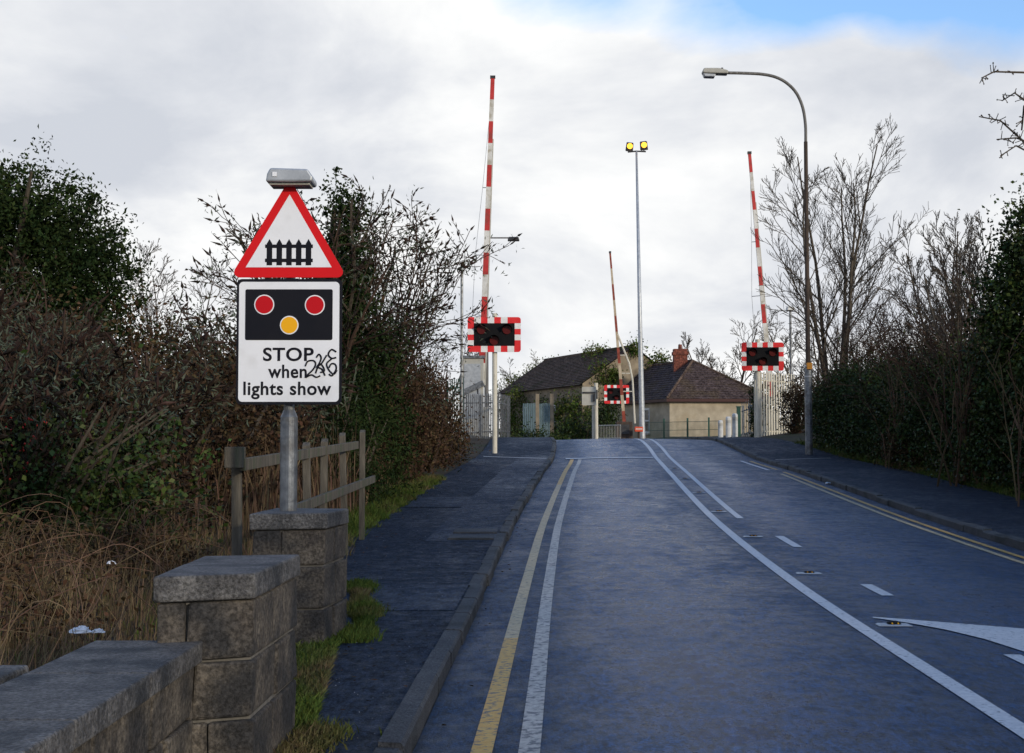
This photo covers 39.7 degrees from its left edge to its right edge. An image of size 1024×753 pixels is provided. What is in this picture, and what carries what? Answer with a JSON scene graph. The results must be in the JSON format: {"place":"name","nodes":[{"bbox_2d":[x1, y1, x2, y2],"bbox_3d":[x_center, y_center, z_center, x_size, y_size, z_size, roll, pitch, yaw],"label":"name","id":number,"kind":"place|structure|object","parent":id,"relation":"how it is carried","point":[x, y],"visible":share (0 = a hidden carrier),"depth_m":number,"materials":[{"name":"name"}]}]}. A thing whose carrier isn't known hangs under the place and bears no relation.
{"place":"outdoors","nodes":[
{"label":"outdoors","id":0,"kind":"place"},
{"bbox_2d":[228,473,446,554],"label":"verge grass","id":1,"kind":"structure","parent":0,"point":[374,514],"depth_m":22.27,"materials":[{"name":"green plant"}]},
{"bbox_2d":[296,437,551,752],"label":"pavement","id":2,"kind":"structure","parent":0,"point":[419,632],"depth_m":13.24,"materials":[{"name":"grey asphalt"}]},
{"bbox_2d":[343,455,548,609],"bbox_3d":[-0.627,2.034,25.752,1.869,1.070,29.491,0,-3,3],"label":"pavement patch","id":3,"kind":"object","parent":2,"relation":"on","point":[502,491],"visible":0.9,"depth_m":20.70,"materials":[{"name":"grey asphalt"}]},
{"bbox_2d":[448,528,496,539],"bbox_3d":[-0.487,2.014,18.036,0.594,0.077,1.630,0,-3,0],"label":"pavement patch","id":4,"kind":"object","parent":2,"relation":"on","point":[473,533],"visible":0.83,"depth_m":17.91,"materials":[{"name":"grey asphalt"}]},
{"bbox_2d":[468,313,520,452],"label":"crossing signal","id":5,"kind":"object","parent":2,"relation":"on","point":[505,333],"visible":0.92,"depth_m":41.48,"materials":[{"name":"white paint"}]},
{"bbox_2d":[0,429,1020,670],"bbox_3d":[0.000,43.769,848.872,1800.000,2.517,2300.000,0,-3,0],"label":"ground","id":6,"kind":"structure","parent":0,"point":[478,445],"depth_m":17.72,"materials":[{"name":"brown plant"}]},
{"bbox_2d":[0,665,28,684],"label":"coping slab","id":7,"kind":"structure","parent":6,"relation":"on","point":[9,672],"depth_m":4.76,"materials":[{"name":"stone"}]},
{"bbox_2d":[0,292,89,522],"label":"buddleia bush","id":8,"kind":"object","parent":6,"relation":"on","point":[10,350],"visible":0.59,"depth_m":12.80,"materials":[{"name":"green plant"}]},
{"bbox_2d":[0,383,105,550],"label":"rose bush","id":9,"kind":"object","parent":6,"relation":"on","point":[46,489],"visible":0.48,"depth_m":12.63,"materials":[{"name":"brown plant"}]},
{"bbox_2d":[1,294,109,369],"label":"buddleia bush","id":10,"kind":"object","parent":6,"relation":"on","point":[28,326],"visible":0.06,"depth_m":20.09,"materials":[{"name":"brown plant"}]},
{"bbox_2d":[0,250,131,391],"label":"buddleia bush","id":11,"kind":"object","parent":6,"relation":"on","point":[44,290],"visible":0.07,"depth_m":22.20,"materials":[{"name":"brown plant"}]},
{"bbox_2d":[0,278,134,401],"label":"buddleia bush","id":12,"kind":"object","parent":6,"relation":"on","point":[20,336],"visible":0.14,"depth_m":17.42,"materials":[{"name":"brown plant"}]},
{"bbox_2d":[69,625,93,633],"bbox_3d":[-2.201,1.289,7.245,0.118,0.037,0.083,1,-3,-22],"label":"plastic bag","id":13,"kind":"object","parent":6,"relation":"on","point":[81,629],"visible":0.93,"depth_m":7.22,"materials":[{"name":"white plastic"}]},
{"bbox_2d":[0,124,163,391],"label":"evergreen tree","id":14,"kind":"object","parent":6,"relation":"on","point":[40,240],"visible":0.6,"depth_m":29.19,"materials":[{"name":"green plant"}]},
{"bbox_2d":[0,477,166,560],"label":"bramble tangle","id":15,"kind":"object","parent":6,"relation":"on","point":[9,523],"visible":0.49,"depth_m":11.86,"materials":[{"name":"brown plant"}]},
{"bbox_2d":[0,493,175,601],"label":"bramble tangle","id":16,"kind":"object","parent":6,"relation":"on","point":[44,527],"visible":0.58,"depth_m":10.57,"materials":[{"name":"brown plant"}]},
{"bbox_2d":[0,488,183,661],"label":"bramble tangle","id":17,"kind":"object","parent":6,"relation":"on","point":[56,595],"visible":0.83,"depth_m":8.20,"materials":[{"name":"brown plant"}]},
{"bbox_2d":[0,315,185,540],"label":"buddleia bush","id":18,"kind":"object","parent":6,"relation":"on","point":[98,364],"visible":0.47,"depth_m":13.73,"materials":[{"name":"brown plant"}]},
{"bbox_2d":[0,640,202,752],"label":"wall","id":19,"kind":"structure","parent":6,"relation":"on","point":[115,696],"depth_m":4.56,"materials":[{"name":"stone"}]},
{"bbox_2d":[0,321,248,538],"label":"buddleia bush","id":20,"kind":"object","parent":6,"relation":"on","point":[187,406],"visible":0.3,"depth_m":14.86,"materials":[{"name":"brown plant"}]},
{"bbox_2d":[0,339,252,563],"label":"bramble thicket","id":21,"kind":"object","parent":6,"relation":"on","point":[92,491],"visible":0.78,"depth_m":12.90,"materials":[{"name":"green plant"}]},
{"bbox_2d":[6,492,251,586],"bbox_3d":[-3.293,1.509,11.850,2.280,1.103,3.222,0,-3,0],"label":"bramble tangle","id":22,"kind":"object","parent":6,"relation":"on","point":[145,537],"visible":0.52,"depth_m":11.72,"materials":[{"name":"brown plant"}]},
{"bbox_2d":[0,282,334,523],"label":"bramble thicket","id":23,"kind":"object","parent":6,"relation":"on","point":[254,430],"visible":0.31,"depth_m":17.49,"materials":[{"name":"brown plant"}]},
{"bbox_2d":[117,238,236,354],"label":"bare tree","id":24,"kind":"object","parent":6,"relation":"on","point":[162,287],"visible":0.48,"depth_m":60.95,"materials":[{"name":"plant"}]},
{"bbox_2d":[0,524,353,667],"bbox_3d":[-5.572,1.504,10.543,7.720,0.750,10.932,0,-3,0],"label":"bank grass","id":25,"kind":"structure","parent":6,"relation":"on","point":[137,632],"depth_m":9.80,"materials":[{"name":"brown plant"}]},
{"bbox_2d":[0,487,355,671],"bbox_3d":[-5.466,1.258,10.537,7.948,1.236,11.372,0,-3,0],"label":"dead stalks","id":26,"kind":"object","parent":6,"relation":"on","point":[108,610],"visible":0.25,"depth_m":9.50,"materials":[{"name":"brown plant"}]},
{"bbox_2d":[8,388,395,541],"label":"dead stalks","id":27,"kind":"object","parent":6,"relation":"on","point":[268,500],"visible":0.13,"depth_m":17.33,"materials":[{"name":"brown plant"}]},
{"bbox_2d":[0,247,427,465],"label":"scrub thicket","id":28,"kind":"object","parent":6,"relation":"on","point":[163,336],"visible":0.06,"depth_m":24.64,"materials":[{"name":"brown plant"}]},
{"bbox_2d":[153,554,299,752],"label":"stone pier","id":29,"kind":"structure","parent":6,"relation":"on","point":[236,615],"depth_m":5.54,"materials":[{"name":"stone"}]},
{"bbox_2d":[153,278,368,499],"bbox_3d":[-3.572,0.248,20.158,2.637,3.521,3.681,1,-3,-24],"label":"buddleia bush","id":30,"kind":"object","parent":6,"relation":"on","point":[324,409],"visible":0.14,"depth_m":19.93,"materials":[{"name":"brown plant"}]},
{"bbox_2d":[116,281,457,413],"bbox_3d":[-5.669,-0.129,39.342,12.600,4.628,8.915,2,-4,-36],"label":"ivy scrub","id":31,"kind":"object","parent":6,"relation":"on","point":[171,302],"visible":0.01,"depth_m":37.70,"materials":[{"name":"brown plant"}]},
{"bbox_2d":[234,168,342,510],"bbox_3d":[-1.513,-0.218,9.591,0.736,2.358,0.286,0,-3,0],"label":"warning sign","id":32,"kind":"object","parent":6,"relation":"on","point":[289,342],"visible":0.99,"depth_m":9.58,"materials":[{"name":"metal"}]},
{"bbox_2d":[249,508,348,646],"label":"stone pier","id":33,"kind":"structure","parent":6,"relation":"on","point":[314,539],"depth_m":9.22,"materials":[{"name":"stone"}]},
{"bbox_2d":[224,430,374,555],"bbox_3d":[-1.835,1.305,13.796,0.243,1.668,7.517,0,-3,1],"label":"timber fence","id":34,"kind":"object","parent":6,"relation":"on","point":[237,461],"visible":0.59,"depth_m":12.86,"materials":[{"name":"brown wood"}]},
{"bbox_2d":[182,174,438,446],"bbox_3d":[-3.474,-0.827,23.682,4.586,5.735,5.207,0,-3,0],"label":"buddleia bush","id":35,"kind":"object","parent":6,"relation":"on","point":[377,284],"visible":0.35,"depth_m":24.03,"materials":[{"name":"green plant"}]},
{"bbox_2d":[225,166,428,462],"bbox_3d":[-3.333,-0.717,25.210,3.609,5.967,3.098,-1,-3,26],"label":"ivy tree","id":36,"kind":"object","parent":6,"relation":"on","point":[354,212],"visible":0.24,"depth_m":24.90,"materials":[{"name":"green plant"}]},
{"bbox_2d":[272,576,395,752],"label":"grass verge","id":37,"kind":"object","parent":6,"relation":"on","point":[311,733],"depth_m":8.06,"materials":[{"name":"green plant"}]},
{"bbox_2d":[298,332,459,509],"bbox_3d":[-2.402,0.782,22.938,2.711,3.030,5.216,0,-3,9],"label":"evergreen shrub","id":38,"kind":"object","parent":6,"relation":"on","point":[371,436],"visible":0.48,"depth_m":22.53,"materials":[{"name":"green plant"}]},
{"bbox_2d":[327,184,524,461],"bbox_3d":[-2.390,-0.751,27.900,4.538,5.846,4.343,1,-3,-22],"label":"buddleia bush","id":39,"kind":"object","parent":6,"relation":"on","point":[430,304],"visible":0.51,"depth_m":27.59,"materials":[{"name":"brown plant"}]},
{"bbox_2d":[364,316,490,484],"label":"beech hedge","id":40,"kind":"object","parent":6,"relation":"on","point":[441,429],"visible":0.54,"depth_m":30.02,"materials":[{"name":"brown plant"}]},
{"bbox_2d":[386,294,478,409],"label":"bare tree","id":41,"kind":"object","parent":6,"relation":"on","point":[435,363],"visible":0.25,"depth_m":62.16,"materials":[{"name":"brown plant"}]},
{"bbox_2d":[446,378,463,437],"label":"palisade fence","id":42,"kind":"object","parent":6,"relation":"on","point":[456,396],"visible":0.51,"depth_m":45.59,"materials":[{"name":"grey metal"}]},
{"bbox_2d":[373,437,555,752],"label":"kerb","id":43,"kind":"structure","parent":6,"relation":"on","point":[402,732],"depth_m":8.87,"materials":[{"name":"concrete"}]},
{"bbox_2d":[460,266,481,440],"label":"thin pole","id":44,"kind":"object","parent":6,"relation":"on","point":[461,331],"visible":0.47,"depth_m":46.09,"materials":[{"name":"metal"}]},
{"bbox_2d":[463,355,484,434],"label":"equipment cabinet","id":45,"kind":"object","parent":6,"relation":"on","point":[474,373],"visible":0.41,"depth_m":51.70,"materials":[{"name":"metal"}]},
{"bbox_2d":[464,75,494,394],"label":"crossing barrier","id":46,"kind":"object","parent":6,"relation":"on","point":[485,290],"visible":0.66,"depth_m":52.32,"materials":[{"name":"metal"}]},
{"bbox_2d":[464,393,498,438],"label":"palisade fence","id":47,"kind":"object","parent":6,"relation":"on","point":[481,404],"visible":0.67,"depth_m":48.31,"materials":[{"name":"metal"}]},
{"bbox_2d":[484,237,518,393],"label":"street lamp","id":48,"kind":"object","parent":6,"relation":"on","point":[486,389],"visible":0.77,"depth_m":58.05,"materials":[{"name":"metal"}]},
{"bbox_2d":[497,394,509,436],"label":"palisade fence","id":49,"kind":"object","parent":6,"relation":"on","point":[508,417],"visible":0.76,"depth_m":51.73,"materials":[{"name":"metal"}]},
{"bbox_2d":[523,394,553,436],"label":"yard gates","id":50,"kind":"object","parent":6,"relation":"on","point":[538,413],"visible":0.59,"depth_m":79.97,"materials":[{"name":"metal"}]},
{"bbox_2d":[491,384,632,439],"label":"overgrown bush","id":51,"kind":"object","parent":6,"relation":"on","point":[607,415],"visible":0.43,"depth_m":81.80,"materials":[{"name":"green plant"}]},
{"bbox_2d":[497,345,655,437],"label":"derelict building","id":52,"kind":"structure","parent":6,"relation":"on","point":[560,373],"depth_m":93.95,"materials":[{"name":"stone"}]},
{"bbox_2d":[489,330,671,438],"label":"ivy growth","id":53,"kind":"object","parent":52,"relation":"attached to","point":[610,375],"visible":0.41,"depth_m":90.39,"materials":[{"name":"green plant"}]},
{"bbox_2d":[582,387,595,438],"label":"signal back","id":54,"kind":"object","parent":6,"relation":"on","point":[588,395],"visible":0.92,"depth_m":77.64,"materials":[{"name":"metal"}]},
{"bbox_2d":[594,383,628,438],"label":"crossing signal","id":55,"kind":"object","parent":6,"relation":"on","point":[612,394],"visible":0.84,"depth_m":77.92,"materials":[{"name":"white paint"}]},
{"bbox_2d":[615,422,632,438],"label":"barrier machine","id":56,"kind":"object","parent":6,"relation":"on","point":[626,430],"visible":0.6,"depth_m":73.55,"materials":[{"name":"metal"}]},
{"bbox_2d":[609,251,635,422],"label":"crossing barrier","id":57,"kind":"object","parent":56,"relation":"on","point":[618,339],"visible":1,"depth_m":74.10,"materials":[{"name":"white metal"}]},
{"bbox_2d":[625,141,647,438],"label":"floodlight mast","id":58,"kind":"object","parent":6,"relation":"on","point":[643,146],"visible":0.95,"depth_m":75.19,"materials":[{"name":"metal"}]},
{"bbox_2d":[648,417,717,438],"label":"fence","id":59,"kind":"object","parent":6,"relation":"on","point":[709,429],"visible":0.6,"depth_m":68.47,"materials":[{"name":"green metal"}]},
{"bbox_2d":[605,344,767,438],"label":"cream house","id":60,"kind":"structure","parent":6,"relation":"on","point":[680,388],"depth_m":82.93,"materials":[{"name":"stone"}]},
{"bbox_2d":[645,408,649,434],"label":"window","id":61,"kind":"structure","parent":60,"relation":"in","point":[647,410],"depth_m":84.47,"materials":[{"name":"white glass"}]},
{"bbox_2d":[732,413,737,436],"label":"bollard","id":62,"kind":"object","parent":6,"relation":"on","point":[734,424],"visible":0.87,"depth_m":60.36,"materials":[{"name":"white paint"}]},
{"bbox_2d":[681,311,803,430],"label":"bare tree","id":63,"kind":"object","parent":6,"relation":"on","point":[724,362],"visible":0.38,"depth_m":90.13,"materials":[{"name":"brown plant"}]},
{"bbox_2d":[741,402,753,436],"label":"palisade fence","id":64,"kind":"object","parent":6,"relation":"on","point":[743,433],"visible":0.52,"depth_m":57.67,"materials":[{"name":"metal"}]},
{"bbox_2d":[744,371,767,436],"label":"ivy strand","id":65,"kind":"object","parent":6,"relation":"on","point":[751,420],"visible":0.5,"depth_m":53.19,"materials":[{"name":"green plant"}]},
{"bbox_2d":[741,339,783,436],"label":"crossing signal","id":66,"kind":"object","parent":6,"relation":"on","point":[758,356],"visible":0.98,"depth_m":51.97,"materials":[{"name":"white paint"}]},
{"bbox_2d":[747,151,778,434],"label":"crossing barrier","id":67,"kind":"object","parent":6,"relation":"on","point":[760,271],"visible":0.46,"depth_m":55.25,"materials":[{"name":"white metal"}]},
{"bbox_2d":[754,372,794,436],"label":"palisade fence","id":68,"kind":"object","parent":6,"relation":"on","point":[774,422],"visible":0.65,"depth_m":53.27,"materials":[{"name":"white metal"}]},
{"bbox_2d":[785,306,793,422],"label":"camera post","id":69,"kind":"object","parent":6,"relation":"on","point":[790,326],"visible":0.59,"depth_m":57.11,"materials":[{"name":"metal"}]},
{"bbox_2d":[768,369,834,433],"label":"leafy bush","id":70,"kind":"object","parent":6,"relation":"on","point":[795,416],"visible":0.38,"depth_m":50.93,"materials":[{"name":"green plant"}]},
{"bbox_2d":[756,305,864,419],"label":"bare tree","id":71,"kind":"object","parent":6,"relation":"on","point":[786,361],"visible":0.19,"depth_m":89.00,"materials":[{"name":"brown plant"}]},
{"bbox_2d":[750,117,932,385],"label":"bare tree","id":72,"kind":"object","parent":6,"relation":"on","point":[853,261],"visible":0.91,"depth_m":47.09,"materials":[{"name":"brown plant"}]},
{"bbox_2d":[673,437,1023,550],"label":"kerb","id":73,"kind":"structure","parent":6,"relation":"on","point":[1014,541],"depth_m":23.19,"materials":[{"name":"concrete"}]},
{"bbox_2d":[773,285,938,429],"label":"twiggy shrub","id":74,"kind":"object","parent":6,"relation":"on","point":[858,352],"visible":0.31,"depth_m":42.68,"materials":[{"name":"brown plant"}]},
{"bbox_2d":[789,313,939,464],"bbox_3d":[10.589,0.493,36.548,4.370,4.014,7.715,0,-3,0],"label":"ivy hedge","id":75,"kind":"object","parent":6,"relation":"on","point":[866,428],"visible":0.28,"depth_m":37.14,"materials":[{"name":"green plant"}]},
{"bbox_2d":[797,286,948,373],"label":"twiggy shrub","id":76,"kind":"object","parent":6,"relation":"on","point":[875,334],"visible":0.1,"depth_m":46.80,"materials":[{"name":"brown plant"}]},
{"bbox_2d":[868,340,926,469],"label":"leafless shrub","id":77,"kind":"object","parent":6,"relation":"on","point":[889,455],"visible":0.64,"depth_m":33.47,"materials":[{"name":"brown plant"}]},
{"bbox_2d":[825,289,987,422],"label":"twiggy shrub","id":78,"kind":"object","parent":6,"relation":"on","point":[883,347],"visible":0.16,"depth_m":37.81,"materials":[{"name":"brown plant"}]},
{"bbox_2d":[792,438,1023,499],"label":"verge grass","id":79,"kind":"structure","parent":6,"relation":"on","point":[980,486],"depth_m":31.11,"materials":[{"name":"green plant"}]},
{"bbox_2d":[838,250,1020,478],"bbox_3d":[10.539,-0.197,29.300,5.236,4.534,5.238,2,-3,-33],"label":"twiggy shrub","id":80,"kind":"object","parent":6,"relation":"on","point":[930,343],"visible":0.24,"depth_m":30.25,"materials":[{"name":"brown plant"}]},
{"bbox_2d":[875,211,998,360],"bbox_3d":[12.140,-1.271,39.142,3.760,6.876,3.940,2,-3,-31],"label":"bare tree","id":81,"kind":"object","parent":6,"relation":"on","point":[936,255],"visible":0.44,"depth_m":39.50,"materials":[{"name":"brown plant"}]},
{"bbox_2d":[864,277,1019,457],"bbox_3d":[10.393,-0.120,33.645,4.582,4.552,4.719,0,-3,0],"label":"twiggy shrub","id":82,"kind":"object","parent":6,"relation":"on","point":[935,343],"visible":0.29,"depth_m":33.85,"materials":[{"name":"brown plant"}]},
{"bbox_2d":[875,324,1023,495],"bbox_3d":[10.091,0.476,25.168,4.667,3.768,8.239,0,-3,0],"label":"ivy hedge","id":83,"kind":"object","parent":6,"relation":"on","point":[973,452],"visible":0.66,"depth_m":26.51,"materials":[{"name":"green plant"}]},
{"bbox_2d":[915,222,986,342],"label":"bare tree","id":84,"kind":"object","parent":6,"relation":"on","point":[929,240],"visible":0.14,"depth_m":43.98,"materials":[{"name":"brown plant"}]},
{"bbox_2d":[881,249,1022,361],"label":"twiggy shrub","id":85,"kind":"object","parent":6,"relation":"on","point":[949,296],"visible":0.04,"depth_m":36.23,"materials":[{"name":"brown plant"}]},
{"bbox_2d":[895,276,1017,486],"bbox_3d":[8.776,0.136,27.717,2.146,4.150,2.620,1,-3,-24],"label":"leafless shrub","id":86,"kind":"object","parent":6,"relation":"on","point":[961,437],"visible":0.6,"depth_m":27.64,"materials":[{"name":"brown plant"}]},
{"bbox_2d":[889,213,1023,367],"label":"bare tree","id":87,"kind":"object","parent":6,"relation":"on","point":[969,276],"visible":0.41,"depth_m":31.64,"materials":[{"name":"brown plant"}]},
{"bbox_2d":[936,173,1023,482],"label":"ivy tree","id":88,"kind":"object","parent":6,"relation":"on","point":[1009,264],"visible":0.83,"depth_m":26.38,"materials":[{"name":"green plant"}]},
{"bbox_2d":[979,62,1023,158],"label":"hawthorn tree","id":89,"kind":"object","parent":6,"relation":"on","point":[1005,124],"visible":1,"depth_m":19.70,"materials":[{"name":"brown plant"}]},
{"bbox_2d":[980,328,1023,506],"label":"leafless shrub","id":90,"kind":"object","parent":6,"relation":"on","point":[1020,434],"visible":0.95,"depth_m":23.64,"materials":[{"name":"brown plant"}]},
{"bbox_2d":[0,0,1023,436],"label":"sky","id":91,"kind":"structure","parent":0,"point":[170,104],"materials":[{"name":"white"}]},
{"bbox_2d":[413,439,1023,752],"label":"road","id":92,"kind":"structure","parent":0,"point":[681,621],"depth_m":10.85,"materials":[{"name":"grey asphalt"}]},
{"bbox_2d":[470,638,517,752],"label":"edge line","id":93,"kind":"object","parent":92,"relation":"on","point":[485,737],"visible":1,"depth_m":7.72,"materials":[{"name":"yellow paint"}]},
{"bbox_2d":[504,484,561,637],"bbox_3d":[0.441,2.035,19.523,0.176,0.626,18.830,0,-3,3],"label":"edge line","id":94,"kind":"object","parent":92,"relation":"on","point":[514,624],"visible":1,"depth_m":13.92,"materials":[{"name":"yellow paint"}]},
{"bbox_2d":[518,459,581,752],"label":"edge line","id":95,"kind":"object","parent":92,"relation":"on","point":[530,737],"visible":1,"depth_m":9.24,"materials":[{"name":"paint"}]},
{"bbox_2d":[650,439,742,517],"bbox_3d":[4.202,2.233,37.427,0.534,1.402,33.027,0,-3,2],"label":"line","id":96,"kind":"object","parent":92,"relation":"on","point":[719,501],"visible":0.96,"depth_m":27.84,"materials":[{"name":"white paint"}]},
{"bbox_2d":[630,438,1023,738],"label":"line","id":97,"kind":"object","parent":92,"relation":"on","point":[1004,718],"visible":1,"depth_m":9.82,"materials":[{"name":"white paint"}]},
{"bbox_2d":[861,584,891,594],"bbox_3d":[3.289,1.923,12.793,0.110,0.018,0.853,0,-3,1],"label":"road marking","id":98,"kind":"object","parent":92,"relation":"on","point":[875,589],"visible":1,"depth_m":12.81,"materials":[{"name":"white paint"}]},
{"bbox_2d":[781,474,1023,563],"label":"edge line","id":99,"kind":"object","parent":92,"relation":"on","point":[995,553],"visible":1,"depth_m":19.97,"materials":[{"name":"yellow paint"}]},
{"bbox_2d":[784,472,1023,558],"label":"edge line","id":100,"kind":"object","parent":92,"relation":"on","point":[1001,550],"visible":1,"depth_m":20.68,"materials":[{"name":"yellow paint"}]},
{"bbox_2d":[873,617,1023,650],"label":"deflection arrow","id":101,"kind":"object","parent":92,"relation":"on","point":[1011,637],"visible":1,"depth_m":10.22,"materials":[{"name":"white paint"}]},
{"bbox_2d":[716,437,1023,537],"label":"pavement","id":102,"kind":"structure","parent":0,"point":[999,513],"depth_m":27.25,"materials":[{"name":"grey asphalt"}]},
{"bbox_2d":[324,447,1003,724],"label":"fallen leaves","id":103,"kind":"object","parent":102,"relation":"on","point":[502,571],"visible":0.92,"depth_m":15.30,"materials":[{"name":"brown plant"}]},
{"bbox_2d":[702,68,812,454],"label":"street lamp","id":104,"kind":"object","parent":102,"relation":"on","point":[709,73],"visible":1,"depth_m":41.17,"materials":[{"name":"metal"}]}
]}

